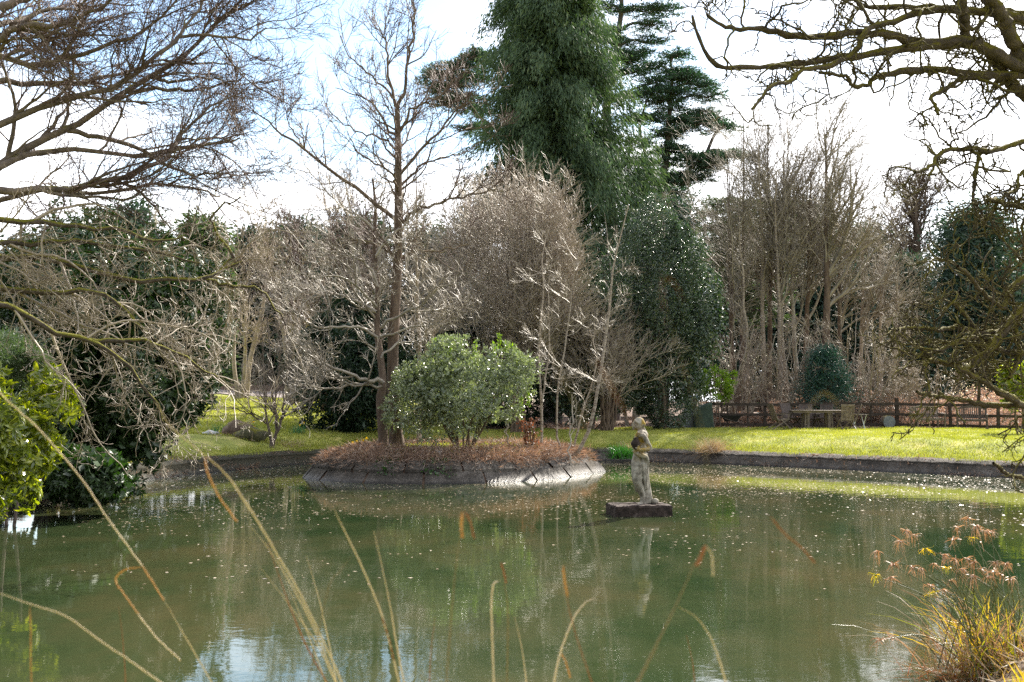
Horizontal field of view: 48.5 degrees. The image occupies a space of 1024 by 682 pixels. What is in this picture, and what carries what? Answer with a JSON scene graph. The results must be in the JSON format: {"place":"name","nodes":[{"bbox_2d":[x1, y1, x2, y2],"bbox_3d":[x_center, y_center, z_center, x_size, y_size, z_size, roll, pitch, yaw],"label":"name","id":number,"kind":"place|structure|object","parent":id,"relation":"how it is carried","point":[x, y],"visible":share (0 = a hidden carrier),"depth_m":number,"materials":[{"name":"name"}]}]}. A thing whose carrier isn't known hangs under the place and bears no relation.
{"place":"outdoors","nodes":[
{"label":"outdoors","id":0,"kind":"place"},
{"bbox_2d":[0,461,1023,681],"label":"water","id":1,"kind":"structure","parent":0,"point":[770,601],"depth_m":13.43,"materials":[{"name":"liquid"}]},
{"bbox_2d":[304,449,591,483],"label":"island","id":2,"kind":"structure","parent":1,"relation":"in","point":[423,479],"depth_m":29.32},
{"bbox_2d":[240,129,483,444],"bbox_3d":[-4.065,-1.468,31.964,6.603,9.209,5.880,0,-3,0],"label":"bare island tree","id":3,"kind":"object","parent":2,"relation":"on","point":[381,379],"visible":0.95,"depth_m":31.54,"materials":[{"name":"brown plant"}]},
{"bbox_2d":[210,0,534,445],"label":"bare island tree","id":4,"kind":"object","parent":2,"relation":"on","point":[395,302],"visible":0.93,"depth_m":32.42,"materials":[{"name":"brown plant"}]},
{"bbox_2d":[380,154,459,439],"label":"birch tree","id":5,"kind":"object","parent":2,"relation":"on","point":[427,336],"visible":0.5,"depth_m":33.59,"materials":[{"name":"brown plant"}]},
{"bbox_2d":[309,434,598,472],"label":"dead fern litter","id":6,"kind":"object","parent":2,"relation":"on","point":[362,449],"visible":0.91,"depth_m":29.95,"materials":[{"name":"plant"}]},
{"bbox_2d":[302,461,605,483],"bbox_3d":[-1.710,3.731,32.092,7.560,0.595,8.738,-2,-3,29],"label":"island edge","id":7,"kind":"object","parent":2,"relation":"attached to","point":[469,477],"visible":0.45,"depth_m":28.82,"materials":[{"name":"stone"}]},
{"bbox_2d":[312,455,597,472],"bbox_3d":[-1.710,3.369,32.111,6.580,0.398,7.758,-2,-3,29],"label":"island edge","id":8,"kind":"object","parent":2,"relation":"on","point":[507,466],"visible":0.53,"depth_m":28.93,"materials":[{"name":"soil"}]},
{"bbox_2d":[378,332,543,446],"bbox_3d":[-1.379,1.427,31.214,4.448,3.324,3.494,-1,-3,19],"label":"evergreen shrub","id":9,"kind":"object","parent":2,"relation":"on","point":[438,398],"visible":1,"depth_m":30.60,"materials":[{"name":"green plant"}]},
{"bbox_2d":[431,332,530,410],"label":"leafy shoots","id":10,"kind":"object","parent":9,"relation":"attached to","point":[499,335],"visible":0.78,"depth_m":31.09,"materials":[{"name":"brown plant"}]},
{"bbox_2d":[516,417,542,449],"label":"rusty shrub","id":11,"kind":"object","parent":2,"relation":"on","point":[527,432],"visible":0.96,"depth_m":31.46,"materials":[{"name":"brown plant"}]},
{"bbox_2d":[509,225,570,441],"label":"birch sapling","id":12,"kind":"object","parent":2,"relation":"on","point":[546,369],"visible":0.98,"depth_m":32.78,"materials":[{"name":"grey plant"}]},
{"bbox_2d":[533,229,604,450],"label":"birch sapling","id":13,"kind":"object","parent":2,"relation":"on","point":[560,366],"visible":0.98,"depth_m":32.59,"materials":[{"name":"grey plant"}]},
{"bbox_2d":[561,306,632,446],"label":"birch sapling","id":14,"kind":"object","parent":2,"relation":"on","point":[585,402],"visible":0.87,"depth_m":33.28,"materials":[{"name":"grey plant"}]},
{"bbox_2d":[569,203,644,453],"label":"birch sapling","id":15,"kind":"object","parent":2,"relation":"on","point":[584,439],"visible":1,"depth_m":32.71,"materials":[{"name":"grey plant"}]},
{"bbox_2d":[12,461,1021,596],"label":"floating leaves","id":16,"kind":"object","parent":1,"relation":"on","point":[598,499],"visible":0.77,"depth_m":26.47,"materials":[{"name":"brown plant"}]},
{"bbox_2d":[593,442,632,459],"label":"sedge tuft","id":17,"kind":"object","parent":1,"relation":"on","point":[617,452],"visible":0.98,"depth_m":37.67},
{"bbox_2d":[606,502,672,516],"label":"stone plinth","id":18,"kind":"structure","parent":1,"relation":"in","point":[625,509],"depth_m":20.44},
{"bbox_2d":[631,417,652,504],"bbox_3d":[2.371,2.204,20.756,0.436,1.624,0.443,0,-3,0],"label":"stone statue","id":19,"kind":"object","parent":18,"relation":"on","point":[641,445],"visible":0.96,"depth_m":20.67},
{"bbox_2d":[0,0,1023,400],"label":"sky","id":20,"kind":"structure","parent":0,"point":[455,16],"materials":[{"name":"white"}]},
{"bbox_2d":[127,385,1023,681],"bbox_3d":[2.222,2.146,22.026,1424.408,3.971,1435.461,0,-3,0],"label":"ground","id":21,"kind":"structure","parent":0,"point":[235,441],"depth_m":37.64,"materials":[{"name":"plant"}]},
{"bbox_2d":[0,322,56,525],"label":"conifer bough shrub","id":22,"kind":"object","parent":21,"relation":"on","point":[18,363],"visible":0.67,"depth_m":18.58,"materials":[{"name":"green plant"}]},
{"bbox_2d":[0,323,79,477],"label":"rhododendron","id":23,"kind":"object","parent":21,"relation":"on","point":[70,431],"visible":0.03,"depth_m":21.73,"materials":[{"name":"green plant"}]},
{"bbox_2d":[0,361,86,523],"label":"laurel","id":24,"kind":"object","parent":21,"relation":"on","point":[24,466],"visible":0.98,"depth_m":14.35,"materials":[{"name":"green plant"}]},
{"bbox_2d":[0,196,128,372],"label":"rhododendron","id":25,"kind":"object","parent":21,"relation":"on","point":[35,231],"visible":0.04,"depth_m":26.78,"materials":[{"name":"green plant"}]},
{"bbox_2d":[1,443,142,509],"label":"rhododendron","id":26,"kind":"object","parent":21,"relation":"on","point":[107,482],"visible":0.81,"depth_m":19.89,"materials":[{"name":"green plant"}]},
{"bbox_2d":[0,593,159,681],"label":"dry reed","id":27,"kind":"object","parent":21,"relation":"on","point":[85,630],"visible":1,"depth_m":1.48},
{"bbox_2d":[0,392,211,681],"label":"dry reed","id":28,"kind":"object","parent":21,"relation":"on","point":[128,547],"visible":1,"depth_m":1.73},
{"bbox_2d":[0,198,239,497],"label":"rhododendron","id":29,"kind":"object","parent":21,"relation":"on","point":[104,423],"visible":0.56,"depth_m":23.93,"materials":[{"name":"green plant"}]},
{"bbox_2d":[64,188,184,335],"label":"conifer tree","id":30,"kind":"object","parent":21,"relation":"on","point":[133,207],"visible":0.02,"depth_m":75.55,"materials":[{"name":"plant"}]},
{"bbox_2d":[0,0,347,491],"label":"bare oak tree","id":31,"kind":"object","parent":21,"relation":"on","point":[81,24],"visible":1,"depth_m":16.27,"materials":[{"name":"brown plant"}]},
{"bbox_2d":[168,205,250,386],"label":"tree","id":32,"kind":"object","parent":21,"relation":"on","point":[225,370],"visible":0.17,"depth_m":73.68,"materials":[{"name":"green plant"}]},
{"bbox_2d":[202,208,291,397],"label":"bare tree","id":33,"kind":"object","parent":21,"relation":"on","point":[256,341],"visible":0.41,"depth_m":59.86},
{"bbox_2d":[156,402,341,681],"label":"dry reed","id":34,"kind":"object","parent":21,"relation":"on","point":[269,540],"visible":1,"depth_m":1.49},
{"bbox_2d":[232,426,268,441],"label":"mossy block","id":35,"kind":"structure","parent":21,"relation":"on","point":[259,435],"depth_m":37.95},
{"bbox_2d":[220,209,306,385],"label":"tree","id":36,"kind":"object","parent":21,"relation":"on","point":[275,338],"visible":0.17,"depth_m":79.00,"materials":[{"name":"brown wood"}]},
{"bbox_2d":[198,262,341,447],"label":"bare small tree","id":37,"kind":"object","parent":21,"relation":"on","point":[265,407],"visible":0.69,"depth_m":37.47,"materials":[{"name":"brown plant"}]},
{"bbox_2d":[258,206,327,384],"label":"bare tree","id":38,"kind":"object","parent":21,"relation":"on","point":[305,227],"visible":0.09,"depth_m":83.00,"materials":[{"name":"brown wood"}]},
{"bbox_2d":[251,219,351,403],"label":"bare tree","id":39,"kind":"object","parent":21,"relation":"on","point":[283,328],"visible":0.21,"depth_m":56.41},
{"bbox_2d":[206,143,436,410],"bbox_3d":[-8.387,-2.811,52.459,8.327,12.501,9.531,-2,-4,38],"label":"bare tree","id":40,"kind":"object","parent":21,"relation":"on","point":[311,304],"visible":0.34,"depth_m":51.35,"materials":[{"name":"brown plant"}]},
{"bbox_2d":[274,287,413,433],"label":"yew tree","id":41,"kind":"object","parent":21,"relation":"on","point":[360,412],"visible":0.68,"depth_m":41.81,"materials":[{"name":"green plant"}]},
{"bbox_2d":[294,199,421,382],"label":"bare tree","id":42,"kind":"object","parent":21,"relation":"on","point":[322,304],"visible":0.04,"depth_m":77.54,"materials":[{"name":"brown wood"}]},
{"bbox_2d":[333,507,399,681],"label":"dry reed","id":43,"kind":"object","parent":21,"relation":"on","point":[385,627],"visible":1,"depth_m":1.68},
{"bbox_2d":[299,169,435,352],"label":"bare tree","id":44,"kind":"object","parent":21,"relation":"on","point":[355,244],"visible":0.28,"depth_m":48.34,"materials":[{"name":"plant"}]},
{"bbox_2d":[390,214,476,364],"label":"bare tree","id":45,"kind":"object","parent":21,"relation":"on","point":[403,298],"visible":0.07,"depth_m":79.16,"materials":[{"name":"plant"}]},
{"bbox_2d":[446,512,474,681],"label":"dry reed","id":46,"kind":"object","parent":21,"relation":"on","point":[461,525],"visible":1,"depth_m":1.34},
{"bbox_2d":[411,43,510,406],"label":"cedar tree","id":47,"kind":"object","parent":21,"relation":"on","point":[470,62],"visible":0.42,"depth_m":62.27,"materials":[{"name":"green plant"}]},
{"bbox_2d":[400,308,570,427],"bbox_3d":[-1.357,1.059,47.038,7.877,5.275,3.474,0,-3,0],"label":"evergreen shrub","id":48,"kind":"object","parent":21,"relation":"on","point":[536,413],"visible":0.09,"depth_m":46.48,"materials":[{"name":"green plant"}]},
{"bbox_2d":[490,563,508,681],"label":"dry reed","id":49,"kind":"object","parent":21,"relation":"on","point":[504,575],"visible":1,"depth_m":1.58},
{"bbox_2d":[400,144,607,432],"bbox_3d":[-0.272,-1.871,43.189,8.099,10.984,6.742,0,-3,0],"label":"twiggy tree","id":50,"kind":"object","parent":21,"relation":"on","point":[508,322],"visible":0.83,"depth_m":42.12,"materials":[{"name":"brown plant"}]},
{"bbox_2d":[7,447,1023,505],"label":"pond edge","id":51,"kind":"object","parent":21,"relation":"on","point":[913,465],"visible":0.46,"depth_m":34.12,"materials":[{"name":"stone"}]},
{"bbox_2d":[129,445,1020,477],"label":"rim litter","id":52,"kind":"object","parent":51,"relation":"on","point":[273,452],"visible":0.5,"depth_m":33.97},
{"bbox_2d":[680,436,737,458],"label":"dead grass tuft","id":53,"kind":"object","parent":51,"relation":"on","point":[712,447],"visible":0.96,"depth_m":37.34,"materials":[{"name":"plant"}]},
{"bbox_2d":[440,0,678,423],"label":"cypress tree","id":54,"kind":"object","parent":21,"relation":"on","point":[561,71],"visible":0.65,"depth_m":54.78,"materials":[{"name":"green plant"}]},
{"bbox_2d":[535,302,603,681],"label":"dry reed","id":55,"kind":"object","parent":21,"relation":"on","point":[594,496],"visible":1,"depth_m":0.62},
{"bbox_2d":[129,437,1023,465],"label":"rim grass","id":56,"kind":"structure","parent":21,"relation":"on","point":[246,449],"depth_m":35.38,"materials":[{"name":"plant"}]},
{"bbox_2d":[527,270,650,429],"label":"tree","id":57,"kind":"object","parent":21,"relation":"on","point":[564,404],"visible":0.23,"depth_m":44.93,"materials":[{"name":"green plant"}]},
{"bbox_2d":[167,396,1023,461],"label":"grass","id":58,"kind":"structure","parent":21,"relation":"on","point":[879,431],"depth_m":40.97,"materials":[{"name":"plant"}]},
{"bbox_2d":[563,360,643,681],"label":"dry reed","id":59,"kind":"object","parent":21,"relation":"on","point":[572,499],"visible":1,"depth_m":0.62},
{"bbox_2d":[541,285,692,431],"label":"twiggy tree","id":60,"kind":"object","parent":21,"relation":"on","point":[614,357],"visible":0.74,"depth_m":43.71,"materials":[{"name":"brown plant"}]},
{"bbox_2d":[577,191,674,426],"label":"bare tree","id":61,"kind":"object","parent":21,"relation":"on","point":[634,417],"visible":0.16,"depth_m":52.34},
{"bbox_2d":[595,191,729,428],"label":"holly tree","id":62,"kind":"object","parent":21,"relation":"on","point":[697,327],"visible":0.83,"depth_m":45.23,"materials":[{"name":"green plant"}]},
{"bbox_2d":[595,0,749,419],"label":"cedar tree","id":63,"kind":"object","parent":21,"relation":"on","point":[670,88],"visible":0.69,"depth_m":64.30,"materials":[{"name":"green plant"}]},
{"bbox_2d":[636,545,713,681],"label":"dry reed","id":64,"kind":"object","parent":21,"relation":"on","point":[700,557],"visible":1,"depth_m":1.14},
{"bbox_2d":[598,167,753,416],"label":"conifer tree","id":65,"kind":"object","parent":21,"relation":"on","point":[674,201],"visible":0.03,"depth_m":78.92,"materials":[{"name":"plant"}]},
{"bbox_2d":[661,278,726,681],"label":"dry reed","id":66,"kind":"object","parent":21,"relation":"on","point":[709,487],"visible":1,"depth_m":0.60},
{"bbox_2d":[694,402,713,428],"bbox_3d":[8.257,3.210,48.899,0.848,1.167,0.688,0,-3,0],"label":"covered barbecue","id":67,"kind":"object","parent":21,"relation":"on","point":[705,413],"visible":0.87,"depth_m":48.61,"materials":[{"name":"green fabric"}]},
{"bbox_2d":[699,363,737,426],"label":"flowering shrub","id":68,"kind":"object","parent":21,"relation":"on","point":[726,384],"visible":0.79,"depth_m":49.12,"materials":[{"name":"green plant"}]},
{"bbox_2d":[660,290,785,412],"bbox_3d":[9.505,0.964,53.352,5.920,6.375,5.994,2,-4,-39],"label":"bare bush","id":69,"kind":"object","parent":21,"relation":"on","point":[737,384],"visible":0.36,"depth_m":52.88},
{"bbox_2d":[686,141,771,412],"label":"bare birch","id":70,"kind":"object","parent":21,"relation":"on","point":[723,236],"visible":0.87,"depth_m":54.65,"materials":[{"name":"brown plant"}]},
{"bbox_2d":[676,221,809,412],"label":"conifer tree","id":71,"kind":"object","parent":21,"relation":"on","point":[749,335],"visible":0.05,"depth_m":82.34,"materials":[{"name":"plant"}]},
{"bbox_2d":[691,194,798,407],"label":"birch","id":72,"kind":"object","parent":21,"relation":"on","point":[749,315],"visible":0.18,"depth_m":65.86,"materials":[{"name":"brown plant"}]},
{"bbox_2d":[702,124,807,412],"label":"bare birch","id":73,"kind":"object","parent":21,"relation":"on","point":[732,280],"visible":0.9,"depth_m":54.80,"materials":[{"name":"brown plant"}]},
{"bbox_2d":[709,309,800,420],"bbox_3d":[11.167,1.312,52.811,4.653,5.771,5.134,-2,-3,33],"label":"bare bush","id":74,"kind":"object","parent":21,"relation":"on","point":[755,380],"visible":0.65,"depth_m":52.43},
{"bbox_2d":[690,70,822,421],"bbox_3d":[12.559,-4.932,57.770,6.865,18.614,5.309,-2,-3,33],"label":"bare birch","id":75,"kind":"object","parent":21,"relation":"on","point":[751,157],"visible":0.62,"depth_m":57.57,"materials":[{"name":"brown plant"}]},
{"bbox_2d":[702,96,817,420],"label":"bare birch","id":76,"kind":"object","parent":21,"relation":"on","point":[764,273],"visible":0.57,"depth_m":56.52,"materials":[{"name":"brown plant"}]},
{"bbox_2d":[720,385,800,412],"bbox_3d":[12.100,3.193,55.409,3.890,2.100,0.230,0,-3,0],"label":"panel fence","id":77,"kind":"object","parent":21,"relation":"on","point":[738,398],"visible":0.28,"depth_m":55.45,"materials":[{"name":"brown wood"}]},
{"bbox_2d":[663,82,884,407],"bbox_3d":[12.502,-4.244,55.897,8.356,16.963,10.347,2,-4,-39],"label":"bare birch","id":78,"kind":"object","parent":21,"relation":"on","point":[716,256],"visible":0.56,"depth_m":57.33,"materials":[{"name":"brown plant"}]},
{"bbox_2d":[714,143,841,393],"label":"bare birch","id":79,"kind":"object","parent":21,"relation":"on","point":[793,301],"visible":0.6,"depth_m":56.13,"materials":[{"name":"plant"}]},
{"bbox_2d":[714,315,842,422],"bbox_3d":[12.237,1.420,52.518,5.846,5.317,5.418,1,-3,-21],"label":"bare bush","id":80,"kind":"object","parent":21,"relation":"on","point":[777,379],"visible":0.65,"depth_m":52.70,"materials":[{"name":"plant"}]},
{"bbox_2d":[728,158,843,420],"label":"bare birch","id":81,"kind":"object","parent":21,"relation":"on","point":[787,274],"visible":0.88,"depth_m":55.40,"materials":[{"name":"brown plant"}]},
{"bbox_2d":[724,75,872,388],"bbox_3d":[14.516,-4.829,58.713,6.872,18.512,6.061,-2,-4,38],"label":"bare birch","id":82,"kind":"object","parent":21,"relation":"on","point":[803,159],"visible":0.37,"depth_m":58.25,"materials":[{"name":"brown plant"}]},
{"bbox_2d":[697,397,906,426],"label":"brambles","id":83,"kind":"object","parent":21,"relation":"on","point":[753,419],"visible":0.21,"depth_m":50.88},
{"bbox_2d":[756,342,854,416],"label":"bare bush","id":84,"kind":"object","parent":21,"relation":"on","point":[785,395],"visible":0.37,"depth_m":53.22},
{"bbox_2d":[745,126,885,408],"bbox_3d":[14.970,-3.511,57.561,7.817,15.742,5.349,3,-4,-41],"label":"bare birch","id":85,"kind":"object","parent":21,"relation":"on","point":[810,293],"visible":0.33,"depth_m":57.28,"materials":[{"name":"brown plant"}]},
{"bbox_2d":[787,410,844,427],"bbox_3d":[12.550,3.227,46.796,2.240,0.760,1.025,0,-3,3],"label":"garden table","id":86,"kind":"object","parent":21,"relation":"on","point":[806,413],"visible":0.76,"depth_m":46.44,"materials":[{"name":"grey wood"}]},
{"bbox_2d":[754,247,889,407],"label":"conifer tree","id":87,"kind":"object","parent":21,"relation":"on","point":[820,306],"visible":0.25,"depth_m":80.11,"materials":[{"name":"wood"}]},
{"bbox_2d":[787,336,865,422],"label":"blue conifer bush","id":88,"kind":"object","parent":21,"relation":"on","point":[827,357],"visible":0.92,"depth_m":51.11,"materials":[{"name":"green plant"}]},
{"bbox_2d":[665,0,1023,492],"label":"mossy oak tree","id":89,"kind":"object","parent":21,"relation":"on","point":[1001,62],"visible":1,"depth_m":9.03,"materials":[{"name":"brown plant"}]},
{"bbox_2d":[772,294,916,412],"bbox_3d":[15.784,1.019,53.831,6.561,6.329,6.130,0,-3,0],"label":"bare bush","id":90,"kind":"object","parent":21,"relation":"on","point":[848,348],"visible":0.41,"depth_m":53.36,"materials":[{"name":"plant"}]},
{"bbox_2d":[836,404,856,428],"bbox_3d":[13.557,3.112,46.173,0.635,1.089,0.906,0,-3,-5],"label":"garden chair","id":91,"kind":"object","parent":21,"relation":"on","point":[851,414],"visible":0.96,"depth_m":46.01,"materials":[{"name":"brown wood"}]},
{"bbox_2d":[790,45,929,407],"bbox_3d":[16.773,-5.098,55.483,7.002,18.799,7.687,0,-3,0],"label":"bare birch","id":92,"kind":"object","parent":21,"relation":"on","point":[831,222],"visible":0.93,"depth_m":54.73,"materials":[{"name":"brown plant"}]},
{"bbox_2d":[798,307,928,421],"bbox_3d":[16.221,1.253,51.985,5.373,5.709,4.977,2,-3,-29],"label":"bare bush","id":93,"kind":"object","parent":21,"relation":"on","point":[887,381],"visible":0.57,"depth_m":51.14,"materials":[{"name":"plant"}]},
{"bbox_2d":[706,398,1021,428],"bbox_3d":[16.371,3.202,48.360,15.584,1.559,4.291,-2,-3,28],"label":"wooden fence","id":94,"kind":"object","parent":21,"relation":"on","point":[897,414],"visible":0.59,"depth_m":50.10,"materials":[{"name":"wood"}]},
{"bbox_2d":[815,158,951,393],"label":"bare birch","id":95,"kind":"object","parent":21,"relation":"on","point":[840,308],"visible":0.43,"depth_m":58.03,"materials":[{"name":"brown plant"}]},
{"bbox_2d":[841,207,929,406],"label":"conifer tree","id":96,"kind":"object","parent":21,"relation":"on","point":[874,254],"visible":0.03,"depth_m":87.06,"materials":[{"name":"brown wood"}]},
{"bbox_2d":[846,182,925,389],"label":"bare birch","id":97,"kind":"object","parent":21,"relation":"on","point":[863,327],"visible":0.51,"depth_m":59.39,"materials":[{"name":"plant"}]},
{"bbox_2d":[851,199,926,395],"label":"bare birch","id":98,"kind":"object","parent":21,"relation":"on","point":[880,324],"visible":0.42,"depth_m":60.52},
{"bbox_2d":[850,344,932,420],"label":"bare bush","id":99,"kind":"object","parent":21,"relation":"on","point":[903,395],"visible":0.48,"depth_m":51.87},
{"bbox_2d":[793,382,1021,427],"bbox_3d":[19.246,2.988,51.779,11.949,2.298,8.641,0,-3,0],"label":"dead bracken","id":100,"kind":"object","parent":21,"relation":"on","point":[991,411],"visible":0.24,"depth_m":51.06,"materials":[{"name":"plant"}]},
{"bbox_2d":[864,247,964,416],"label":"tree","id":101,"kind":"object","parent":21,"relation":"on","point":[932,372],"visible":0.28,"depth_m":73.20,"materials":[{"name":"plant"}]},
{"bbox_2d":[880,243,952,394],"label":"bare birch","id":102,"kind":"object","parent":21,"relation":"on","point":[903,294],"visible":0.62,"depth_m":56.97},
{"bbox_2d":[864,152,978,278],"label":"bare tree","id":103,"kind":"object","parent":21,"relation":"on","point":[917,221],"visible":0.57,"depth_m":83.45,"materials":[{"name":"brown plant"}]},
{"bbox_2d":[834,515,1023,681],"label":"galingale sedge","id":104,"kind":"object","parent":21,"relation":"on","point":[967,665],"visible":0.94,"depth_m":8.37,"materials":[{"name":"yellow plant"}]},
{"bbox_2d":[899,354,990,422],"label":"bare bush","id":105,"kind":"object","parent":21,"relation":"on","point":[952,387],"visible":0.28,"depth_m":52.48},
{"bbox_2d":[917,188,1023,409],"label":"conifer tree","id":106,"kind":"object","parent":21,"relation":"on","point":[998,252],"visible":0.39,"depth_m":76.90,"materials":[{"name":"wood"}]},
{"bbox_2d":[956,406,987,428],"bbox_3d":[19.203,3.201,47.506,1.210,0.995,0.618,-1,-3,18],"label":"garden bench","id":107,"kind":"object","parent":21,"relation":"on","point":[977,420],"visible":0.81,"depth_m":47.64,"materials":[{"name":"brown wood"}]},
{"bbox_2d":[945,612,1023,681],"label":"ornamental grass","id":108,"kind":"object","parent":21,"relation":"on","point":[1004,672],"visible":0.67,"depth_m":7.64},
{"bbox_2d":[994,359,1023,433],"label":"laurel","id":109,"kind":"object","parent":21,"relation":"on","point":[1010,383],"visible":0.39,"depth_m":40.79,"materials":[{"name":"green plant"}]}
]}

